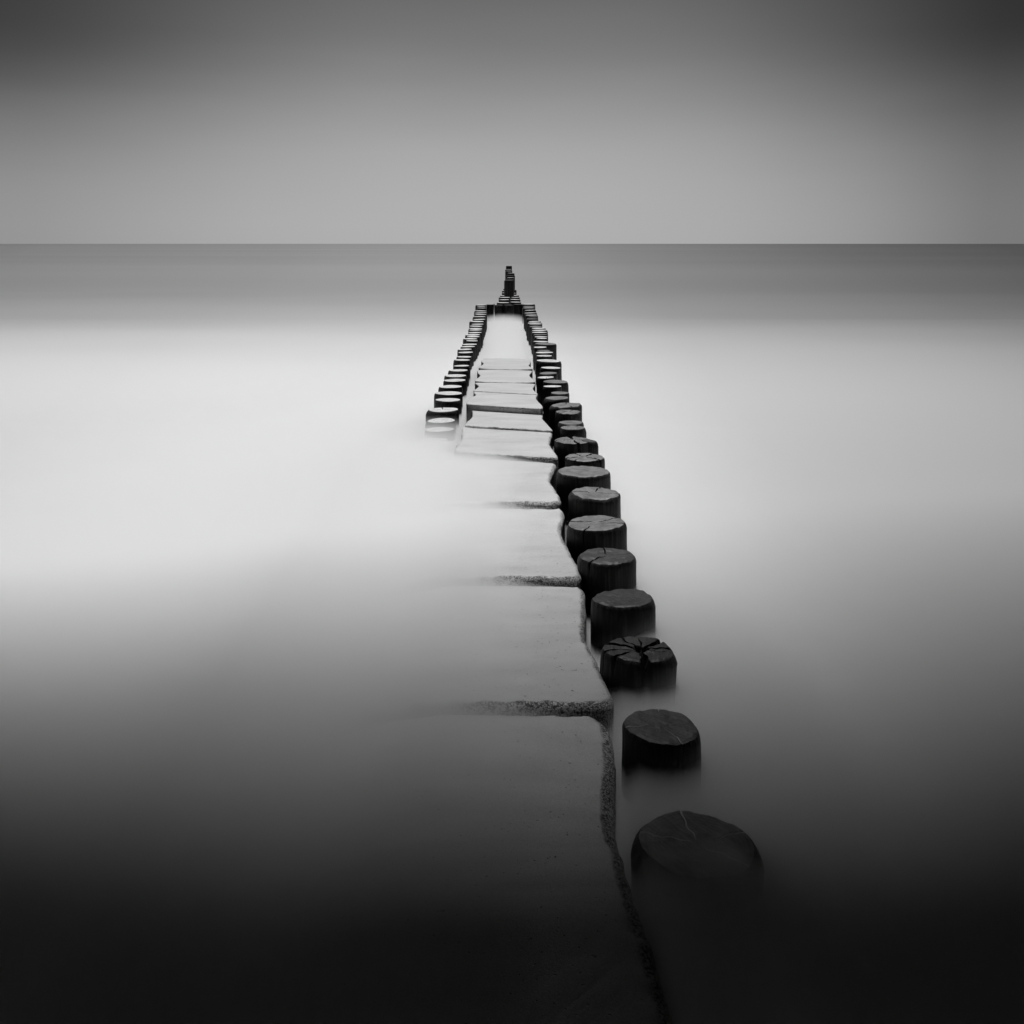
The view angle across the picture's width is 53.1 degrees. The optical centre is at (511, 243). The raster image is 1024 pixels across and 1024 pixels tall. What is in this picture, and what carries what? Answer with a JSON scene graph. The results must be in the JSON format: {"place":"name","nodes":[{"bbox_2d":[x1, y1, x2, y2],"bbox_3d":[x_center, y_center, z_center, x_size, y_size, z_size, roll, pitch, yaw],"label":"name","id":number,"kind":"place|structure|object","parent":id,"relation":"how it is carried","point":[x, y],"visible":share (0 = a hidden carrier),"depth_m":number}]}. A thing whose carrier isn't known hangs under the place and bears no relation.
{"place":"outdoors","nodes":[
{"label":"outdoors","id":0,"kind":"place"},
{"bbox_2d":[479,358,532,378],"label":"concrete slab","id":1,"kind":"structure","parent":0,"point":[503,364],"depth_m":13.53},
{"bbox_2d":[506,275,514,289],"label":"timber post","id":2,"kind":"object","parent":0,"point":[507,276],"visible":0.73,"depth_m":33.39},
{"bbox_2d":[0,244,1023,1023],"bbox_3d":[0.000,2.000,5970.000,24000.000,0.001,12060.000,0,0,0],"label":"sea","id":3,"kind":"structure","parent":0,"point":[812,454],"depth_m":6.38},
{"bbox_2d":[424,427,454,460],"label":"timber post","id":4,"kind":"object","parent":3,"relation":"in","point":[447,433],"visible":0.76,"depth_m":9.45},
{"bbox_2d":[207,714,672,1023],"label":"concrete slab","id":5,"kind":"structure","parent":3,"relation":"in","point":[452,869],"depth_m":2.98},
{"bbox_2d":[425,418,455,448],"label":"timber post","id":6,"kind":"object","parent":3,"relation":"on","point":[443,422],"visible":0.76,"depth_m":9.80},
{"bbox_2d":[426,408,458,443],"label":"timber post","id":7,"kind":"object","parent":3,"relation":"on","point":[434,413],"visible":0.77,"depth_m":10.21},
{"bbox_2d":[435,398,461,434],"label":"timber post","id":8,"kind":"object","parent":3,"relation":"on","point":[448,403],"visible":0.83,"depth_m":10.71},
{"bbox_2d":[434,391,462,426],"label":"timber post","id":9,"kind":"object","parent":3,"relation":"on","point":[449,394],"visible":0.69,"depth_m":11.12},
{"bbox_2d":[438,385,462,394],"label":"timber post","id":10,"kind":"object","parent":3,"relation":"on","point":[457,388],"visible":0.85,"depth_m":11.54},
{"bbox_2d":[296,586,613,746],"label":"concrete slab","id":11,"kind":"structure","parent":3,"relation":"on","point":[493,650],"depth_m":4.52},
{"bbox_2d":[443,379,466,414],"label":"timber post","id":12,"kind":"object","parent":3,"relation":"on","point":[462,383],"visible":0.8,"depth_m":11.99},
{"bbox_2d":[444,374,467,384],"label":"timber post","id":13,"kind":"object","parent":3,"relation":"on","point":[455,376],"visible":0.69,"depth_m":12.37},
{"bbox_2d":[335,508,581,616],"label":"concrete slab","id":14,"kind":"structure","parent":3,"relation":"on","point":[495,547],"depth_m":5.95},
{"bbox_2d":[448,369,468,400],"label":"timber post","id":15,"kind":"object","parent":3,"relation":"on","point":[461,371],"visible":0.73,"depth_m":12.82},
{"bbox_2d":[360,459,561,539],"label":"concrete slab","id":16,"kind":"structure","parent":3,"relation":"on","point":[489,484],"depth_m":7.35},
{"bbox_2d":[453,359,470,390],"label":"timber post","id":17,"kind":"object","parent":3,"relation":"in","point":[462,362],"visible":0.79,"depth_m":13.80},
{"bbox_2d":[453,365,470,397],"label":"timber post","id":18,"kind":"object","parent":3,"relation":"in","point":[467,367],"visible":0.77,"depth_m":13.24},
{"bbox_2d":[456,356,471,387],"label":"timber post","id":19,"kind":"object","parent":3,"relation":"in","point":[465,357],"visible":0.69,"depth_m":14.18},
{"bbox_2d":[457,349,472,355],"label":"timber post","id":20,"kind":"object","parent":3,"relation":"in","point":[465,350],"visible":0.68,"depth_m":15.05},
{"bbox_2d":[458,352,473,382],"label":"timber post","id":21,"kind":"object","parent":3,"relation":"in","point":[471,354],"visible":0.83,"depth_m":14.68},
{"bbox_2d":[460,346,475,375],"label":"timber post","id":22,"kind":"object","parent":3,"relation":"in","point":[473,348],"visible":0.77,"depth_m":15.42},
{"bbox_2d":[462,344,477,373],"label":"timber post","id":23,"kind":"object","parent":3,"relation":"in","point":[475,345],"visible":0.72,"depth_m":15.72},
{"bbox_2d":[463,338,477,343],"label":"timber post","id":24,"kind":"object","parent":3,"relation":"on","point":[465,340],"visible":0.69,"depth_m":16.55},
{"bbox_2d":[466,340,478,369],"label":"timber post","id":25,"kind":"object","parent":3,"relation":"on","point":[472,342],"visible":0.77,"depth_m":16.27},
{"bbox_2d":[465,334,480,338],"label":"timber post","id":26,"kind":"object","parent":3,"relation":"on","point":[466,335],"visible":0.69,"depth_m":17.24},
{"bbox_2d":[467,336,480,364],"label":"timber post","id":27,"kind":"object","parent":3,"relation":"in","point":[478,338],"visible":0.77,"depth_m":16.91},
{"bbox_2d":[468,332,482,359],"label":"timber post","id":28,"kind":"object","parent":3,"relation":"on","point":[480,333],"visible":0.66,"depth_m":17.63},
{"bbox_2d":[469,329,482,334],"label":"timber post","id":29,"kind":"object","parent":3,"relation":"in","point":[475,330],"visible":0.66,"depth_m":18.09},
{"bbox_2d":[469,321,484,345],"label":"timber post","id":30,"kind":"object","parent":3,"relation":"in","point":[476,322],"visible":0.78,"depth_m":19.98},
{"bbox_2d":[471,324,483,349],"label":"timber post","id":31,"kind":"object","parent":3,"relation":"in","point":[482,325],"visible":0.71,"depth_m":19.34},
{"bbox_2d":[473,319,485,342],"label":"timber post","id":32,"kind":"object","parent":3,"relation":"in","point":[484,320],"visible":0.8,"depth_m":20.52},
{"bbox_2d":[473,316,486,339],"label":"timber post","id":33,"kind":"object","parent":3,"relation":"in","point":[479,317],"visible":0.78,"depth_m":21.18},
{"bbox_2d":[475,314,486,337],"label":"timber post","id":34,"kind":"object","parent":3,"relation":"in","point":[485,315],"visible":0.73,"depth_m":21.81},
{"bbox_2d":[486,304,493,324],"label":"timber post","id":35,"kind":"object","parent":3,"relation":"in","point":[490,313],"visible":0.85,"depth_m":25.16},
{"bbox_2d":[495,305,503,325],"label":"timber post","id":36,"kind":"object","parent":3,"relation":"in","point":[499,315],"visible":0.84,"depth_m":24.94},
{"bbox_2d":[497,302,509,304],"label":"timber post","id":37,"kind":"object","parent":3,"relation":"on","point":[502,303],"visible":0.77,"depth_m":25.61},
{"bbox_2d":[466,392,542,422],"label":"concrete slab","id":38,"kind":"structure","parent":3,"relation":"on","point":[506,403],"depth_m":10.36},
{"bbox_2d":[499,299,509,303],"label":"timber post","id":39,"kind":"object","parent":3,"relation":"on","point":[504,300],"visible":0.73,"depth_m":26.95},
{"bbox_2d":[475,370,534,383],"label":"concrete slab","id":40,"kind":"structure","parent":3,"relation":"on","point":[504,376],"depth_m":12.35},
{"bbox_2d":[473,383,537,396],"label":"concrete slab","id":41,"kind":"structure","parent":3,"relation":"on","point":[518,388],"depth_m":11.38},
{"bbox_2d":[454,427,557,470],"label":"concrete slab","id":42,"kind":"structure","parent":3,"relation":"on","point":[493,444],"depth_m":8.56},
{"bbox_2d":[504,305,512,325],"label":"timber post","id":43,"kind":"object","parent":3,"relation":"in","point":[508,315],"visible":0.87,"depth_m":24.93},
{"bbox_2d":[465,410,552,433],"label":"concrete slab","id":44,"kind":"structure","parent":3,"relation":"on","point":[506,421],"depth_m":9.65},
{"bbox_2d":[504,280,513,297],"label":"timber post","id":45,"kind":"object","parent":3,"relation":"on","point":[508,288],"visible":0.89,"depth_m":29.07},
{"bbox_2d":[510,299,520,301],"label":"timber post","id":46,"kind":"object","parent":3,"relation":"on","point":[515,300],"visible":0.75,"depth_m":27.08},
{"bbox_2d":[513,304,522,324],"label":"timber post","id":47,"kind":"object","parent":3,"relation":"in","point":[517,314],"visible":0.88,"depth_m":25.23},
{"bbox_2d":[522,308,534,328],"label":"timber post","id":48,"kind":"object","parent":3,"relation":"in","point":[523,309],"visible":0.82,"depth_m":23.86},
{"bbox_2d":[524,310,535,312],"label":"timber post","id":49,"kind":"object","parent":3,"relation":"in","point":[529,311],"visible":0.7,"depth_m":22.95},
{"bbox_2d":[524,313,536,335],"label":"timber post","id":50,"kind":"object","parent":3,"relation":"in","point":[524,319],"visible":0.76,"depth_m":22.09},
{"bbox_2d":[525,315,537,337],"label":"timber post","id":51,"kind":"object","parent":3,"relation":"in","point":[526,316],"visible":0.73,"depth_m":21.66},
{"bbox_2d":[526,319,537,342],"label":"timber post","id":52,"kind":"object","parent":3,"relation":"in","point":[527,320],"visible":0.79,"depth_m":20.65},
{"bbox_2d":[527,323,541,347],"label":"timber post","id":53,"kind":"object","parent":3,"relation":"on","point":[528,330],"visible":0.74,"depth_m":19.56},
{"bbox_2d":[528,324,541,349],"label":"timber post","id":54,"kind":"object","parent":3,"relation":"on","point":[528,333],"visible":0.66,"depth_m":19.32},
{"bbox_2d":[529,326,541,352],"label":"timber post","id":55,"kind":"object","parent":3,"relation":"on","point":[530,327],"visible":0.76,"depth_m":18.81},
{"bbox_2d":[531,332,547,360],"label":"timber post","id":56,"kind":"object","parent":3,"relation":"on","point":[533,333],"visible":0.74,"depth_m":17.48},
{"bbox_2d":[531,330,547,341],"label":"timber post","id":57,"kind":"object","parent":3,"relation":"in","point":[537,331],"visible":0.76,"depth_m":17.96},
{"bbox_2d":[533,346,546,378],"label":"timber post","id":58,"kind":"object","parent":3,"relation":"in","point":[535,349],"visible":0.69,"depth_m":15.11},
{"bbox_2d":[532,334,547,361],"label":"timber post","id":59,"kind":"object","parent":3,"relation":"in","point":[534,335],"visible":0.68,"depth_m":17.27},
{"bbox_2d":[533,336,547,340],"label":"timber post","id":60,"kind":"object","parent":3,"relation":"in","point":[535,337],"visible":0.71,"depth_m":16.71},
{"bbox_2d":[533,341,547,347],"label":"timber post","id":61,"kind":"object","parent":3,"relation":"in","point":[534,342],"visible":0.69,"depth_m":16.13},
{"bbox_2d":[536,338,547,340],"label":"timber post","id":62,"kind":"object","parent":3,"relation":"in","point":[541,339],"visible":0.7,"depth_m":16.40},
{"bbox_2d":[535,352,553,383],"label":"timber post","id":63,"kind":"object","parent":3,"relation":"on","point":[544,353],"visible":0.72,"depth_m":14.63},
{"bbox_2d":[536,355,553,360],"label":"timber post","id":64,"kind":"object","parent":3,"relation":"in","point":[538,357],"visible":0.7,"depth_m":14.14},
{"bbox_2d":[534,342,556,359],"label":"timber post","id":65,"kind":"object","parent":3,"relation":"in","point":[551,347],"visible":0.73,"depth_m":15.73},
{"bbox_2d":[537,376,554,406],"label":"timber post","id":66,"kind":"object","parent":3,"relation":"on","point":[541,379],"visible":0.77,"depth_m":12.04},
{"bbox_2d":[539,372,557,379],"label":"timber post","id":67,"kind":"object","parent":3,"relation":"in","point":[554,375],"visible":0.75,"depth_m":12.50},
{"bbox_2d":[536,359,561,392],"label":"timber post","id":68,"kind":"object","parent":3,"relation":"in","point":[540,363],"visible":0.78,"depth_m":13.57},
{"bbox_2d":[540,367,560,379],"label":"timber post","id":69,"kind":"object","parent":3,"relation":"in","point":[557,370],"visible":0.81,"depth_m":12.94},
{"bbox_2d":[543,385,561,400],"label":"timber post","id":70,"kind":"object","parent":3,"relation":"on","point":[548,390],"visible":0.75,"depth_m":11.38},
{"bbox_2d":[543,396,568,425],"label":"timber post","id":71,"kind":"object","parent":3,"relation":"on","point":[548,402],"visible":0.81,"depth_m":10.56},
{"bbox_2d":[543,380,568,391],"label":"timber post","id":72,"kind":"object","parent":3,"relation":"on","point":[564,385],"visible":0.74,"depth_m":11.76},
{"bbox_2d":[550,391,568,397],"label":"timber post","id":73,"kind":"object","parent":3,"relation":"on","point":[560,393],"visible":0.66,"depth_m":11.02},
{"bbox_2d":[549,403,581,444],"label":"timber post","id":74,"kind":"object","parent":3,"relation":"on","point":[553,408],"visible":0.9,"depth_m":10.18},
{"bbox_2d":[555,410,581,439],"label":"timber post","id":75,"kind":"object","parent":3,"relation":"on","point":[567,415],"visible":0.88,"depth_m":9.80},
{"bbox_2d":[557,420,583,437],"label":"timber post","id":76,"kind":"object","parent":3,"relation":"on","point":[568,423],"visible":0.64,"depth_m":9.29},
{"bbox_2d":[554,437,589,469],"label":"timber post","id":77,"kind":"object","parent":3,"relation":"in","point":[564,447],"visible":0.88,"depth_m":8.46},
{"bbox_2d":[560,425,585,438],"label":"timber post","id":78,"kind":"object","parent":3,"relation":"in","point":[570,431],"visible":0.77,"depth_m":9.01},
{"bbox_2d":[557,466,610,521],"bbox_3d":[0.526,2.090,7.513,0.402,0.856,0.392,0,0,0],"label":"timber post","id":79,"kind":"object","parent":3,"relation":"in","point":[570,479],"visible":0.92,"depth_m":7.39},
{"bbox_2d":[565,453,604,468],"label":"timber post","id":80,"kind":"object","parent":3,"relation":"on","point":[586,459],"visible":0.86,"depth_m":7.88},
{"bbox_2d":[582,439,597,454],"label":"timber post","id":81,"kind":"object","parent":3,"relation":"in","point":[593,446],"visible":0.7,"depth_m":8.49},
{"bbox_2d":[568,487,620,523],"bbox_3d":[0.556,2.101,6.909,0.361,0.857,0.361,0,0,0],"label":"timber post","id":82,"kind":"object","parent":3,"relation":"in","point":[588,501],"visible":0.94,"depth_m":6.79},
{"bbox_2d":[566,515,626,563],"bbox_3d":[0.515,2.114,6.219,0.370,0.860,0.360,0,0,0],"label":"timber post","id":83,"kind":"object","parent":3,"relation":"in","point":[584,533],"visible":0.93,"depth_m":6.10},
{"bbox_2d":[577,548,636,616],"bbox_3d":[0.521,2.133,5.619,0.335,0.855,0.335,0,0,0],"label":"timber post","id":84,"kind":"object","parent":3,"relation":"in","point":[600,570],"visible":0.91,"depth_m":5.50},
{"bbox_2d":[590,589,655,662],"bbox_3d":[0.540,2.141,4.978,0.318,0.856,0.311,0,0,0],"label":"timber post","id":85,"kind":"object","parent":3,"relation":"on","point":[618,613],"visible":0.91,"depth_m":4.87},
{"bbox_2d":[599,636,677,725],"bbox_3d":[0.514,2.151,4.377,0.374,0.856,0.306,0,0,0],"label":"timber post","id":86,"kind":"object","parent":3,"relation":"in","point":[638,673],"visible":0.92,"depth_m":4.26},
{"bbox_2d":[621,709,700,812],"bbox_3d":[0.542,2.177,3.735,0.287,0.857,0.286,0,0,0],"label":"timber post","id":87,"kind":"object","parent":3,"relation":"in","point":[661,760],"visible":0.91,"depth_m":3.63},
{"bbox_2d":[631,810,764,943],"bbox_3d":[0.560,2.247,3.121,0.403,0.857,0.394,0,0,0],"label":"timber post","id":88,"kind":"object","parent":3,"relation":"in","point":[695,877],"visible":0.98,"depth_m":2.99},
{"bbox_2d":[0,0,1023,243],"label":"sky","id":89,"kind":"structure","parent":0,"point":[122,121]}
]}

